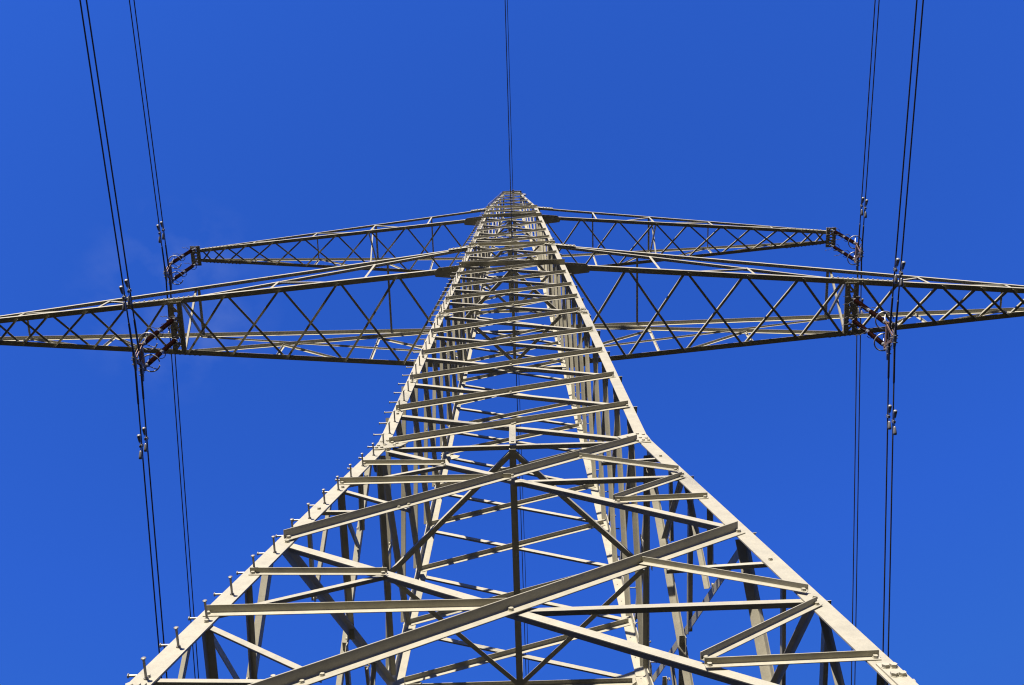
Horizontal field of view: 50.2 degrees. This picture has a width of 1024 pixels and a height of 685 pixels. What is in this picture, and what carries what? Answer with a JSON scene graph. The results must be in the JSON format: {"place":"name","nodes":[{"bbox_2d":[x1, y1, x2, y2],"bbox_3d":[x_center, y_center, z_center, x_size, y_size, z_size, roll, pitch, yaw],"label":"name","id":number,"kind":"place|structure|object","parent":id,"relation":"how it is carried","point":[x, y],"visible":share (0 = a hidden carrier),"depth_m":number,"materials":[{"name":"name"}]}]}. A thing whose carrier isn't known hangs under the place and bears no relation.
{"place":"outdoors","nodes":[
{"label":"outdoors","id":0,"kind":"place"},
{"bbox_2d":[0,0,1023,684],"label":"sky","id":1,"kind":"structure","parent":0,"point":[270,119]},
{"label":"ground","id":2,"kind":"structure","parent":0,"visible":0},
{"bbox_2d":[0,190,1023,684],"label":"transmission tower","id":3,"kind":"structure","parent":2,"relation":"on","point":[562,300],"depth_m":15.31,"materials":[{"name":"metal"}]},
{"bbox_2d":[131,316,179,380],"bbox_3d":[-8.447,0.078,25.955,0.572,3.270,1.026,-2,-75,0],"label":"insulator assembly","id":4,"kind":"object","parent":3,"relation":"hanging from","point":[146,341],"visible":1,"depth_m":25.34,"materials":[{"name":"brown ceramic"}]},
{"bbox_2d":[79,0,161,678],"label":"conductor wire","id":5,"kind":"object","parent":4,"relation":"hanging from","point":[135,369],"visible":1,"depth_m":24.09,"materials":[{"name":"metal"}]},
{"bbox_2d":[119,286,126,310],"bbox_3d":[-8.470,-0.976,23.861,0.093,0.212,0.583,-2,-71,0],"label":"vibration damper","id":6,"kind":"object","parent":5,"relation":"attached to","point":[123,298],"visible":1,"depth_m":23.84,"materials":[{"name":"metal"}]},
{"bbox_2d":[137,434,143,458],"bbox_3d":[-8.366,2.339,24.644,0.093,0.212,0.583,-2,-82,0],"label":"vibration damper","id":7,"kind":"object","parent":5,"relation":"attached to","point":[140,445],"visible":1,"depth_m":24.59,"materials":[{"name":"metal"}]},
{"bbox_2d":[86,0,167,678],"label":"conductor wire","id":8,"kind":"object","parent":4,"relation":"hanging from","point":[138,347],"visible":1,"depth_m":24.47,"materials":[{"name":"metal"}]},
{"bbox_2d":[124,279,131,303],"bbox_3d":[-8.472,-1.136,24.182,0.093,0.212,0.583,-2,-71,0],"label":"vibration damper","id":9,"kind":"object","parent":8,"relation":"attached to","point":[128,290],"visible":1,"depth_m":24.16,"materials":[{"name":"metal"}]},
{"bbox_2d":[142,427,148,451],"bbox_3d":[-8.368,2.205,24.985,0.093,0.212,0.583,-2,-82,0],"label":"vibration damper","id":10,"kind":"object","parent":8,"relation":"attached to","point":[145,439],"visible":1,"depth_m":24.93,"materials":[{"name":"metal"}]},
{"bbox_2d":[163,247,197,289],"bbox_3d":[-10.804,-2.485,35.680,0.572,3.470,1.026,-2,-75,0],"label":"insulator assembly","id":11,"kind":"object","parent":3,"relation":"hanging from","point":[180,274],"visible":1,"depth_m":34.95,"materials":[{"name":"brown ceramic"}]},
{"bbox_2d":[129,0,195,678],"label":"conductor wire","id":12,"kind":"object","parent":11,"relation":"hanging from","point":[168,318],"visible":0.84,"depth_m":34.19,"materials":[{"name":"metal"}]},
{"bbox_2d":[156,224,160,242],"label":"vibration damper","id":13,"kind":"object","parent":12,"relation":"attached to","point":[159,233],"visible":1,"depth_m":33.55,"materials":[{"name":"metal"}]},
{"bbox_2d":[133,0,198,678],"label":"conductor wire","id":14,"kind":"object","parent":11,"relation":"hanging from","point":[170,297],"visible":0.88,"depth_m":34.45,"materials":[{"name":"metal"}]},
{"bbox_2d":[160,221,164,239],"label":"vibration damper","id":15,"kind":"object","parent":14,"relation":"attached to","point":[161,224],"visible":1,"depth_m":33.88,"materials":[{"name":"metal"}]},
{"bbox_2d":[505,0,525,669],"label":"optical cable","id":16,"kind":"object","parent":3,"relation":"attached to","point":[512,255],"visible":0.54,"depth_m":31.74,"materials":[{"name":"metal"}]},
{"bbox_2d":[507,0,528,673],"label":"earth wire","id":17,"kind":"object","parent":3,"relation":"attached to","point":[517,327],"visible":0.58,"depth_m":47.74,"materials":[{"name":"metal"}]},
{"bbox_2d":[825,228,863,269],"bbox_3d":[10.827,-3.106,35.541,0.572,3.470,1.026,-2,-75,0],"label":"insulator assembly","id":18,"kind":"object","parent":3,"relation":"hanging from","point":[847,255],"visible":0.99,"depth_m":34.86,"materials":[{"name":"brown ceramic"}]},
{"bbox_2d":[851,0,875,684],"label":"conductor wire","id":19,"kind":"object","parent":18,"relation":"hanging from","point":[857,319],"visible":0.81,"depth_m":34.62,"materials":[{"name":"metal"}]},
{"bbox_2d":[860,197,864,215],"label":"vibration damper","id":20,"kind":"object","parent":19,"relation":"attached to","point":[863,198],"visible":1,"depth_m":33.71,"materials":[{"name":"metal"}]},
{"bbox_2d":[854,0,879,684],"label":"conductor wire","id":21,"kind":"object","parent":18,"relation":"hanging from","point":[860,321],"visible":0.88,"depth_m":34.26,"materials":[{"name":"metal"}]},
{"bbox_2d":[864,199,867,217],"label":"vibration damper","id":22,"kind":"object","parent":21,"relation":"attached to","point":[865,208],"visible":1,"depth_m":33.38,"materials":[{"name":"metal"}]},
{"bbox_2d":[843,296,897,359],"bbox_3d":[8.496,-0.408,25.846,0.572,3.270,1.026,-2,-75,0],"label":"insulator assembly","id":23,"kind":"object","parent":3,"relation":"hanging from","point":[876,338],"visible":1,"depth_m":25.25,"materials":[{"name":"brown ceramic"}]},
{"bbox_2d":[882,0,917,652],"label":"conductor wire","id":24,"kind":"object","parent":23,"relation":"hanging from","point":[889,334],"visible":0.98,"depth_m":24.50,"materials":[{"name":"metal"}]},
{"bbox_2d":[886,404,891,429],"bbox_3d":[8.565,1.687,24.839,0.093,0.212,0.584,-2,-83,0],"label":"vibration damper","id":25,"kind":"object","parent":24,"relation":"attached to","point":[889,416],"visible":1,"depth_m":24.78,"materials":[{"name":"metal"}]},
{"bbox_2d":[893,258,899,282],"bbox_3d":[8.462,-1.594,24.086,0.093,0.212,0.583,-2,-71,0],"label":"vibration damper","id":26,"kind":"object","parent":24,"relation":"attached to","point":[895,270],"visible":1,"depth_m":24.07,"materials":[{"name":"metal"}]},
{"bbox_2d":[887,0,923,684],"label":"conductor wire","id":27,"kind":"object","parent":23,"relation":"hanging from","point":[895,330],"visible":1,"depth_m":24.10,"materials":[{"name":"metal"}]},
{"bbox_2d":[891,410,896,434],"bbox_3d":[8.565,1.781,24.492,0.093,0.212,0.584,-2,-83,0],"label":"vibration damper","id":28,"kind":"object","parent":27,"relation":"attached to","point":[894,422],"visible":1,"depth_m":24.43,"materials":[{"name":"metal"}]},
{"bbox_2d":[899,261,905,286],"bbox_3d":[8.462,-1.500,23.739,0.093,0.212,0.583,-2,-71,0],"label":"vibration damper","id":29,"kind":"object","parent":27,"relation":"attached to","point":[903,263],"visible":1,"depth_m":23.72,"materials":[{"name":"metal"}]}
]}

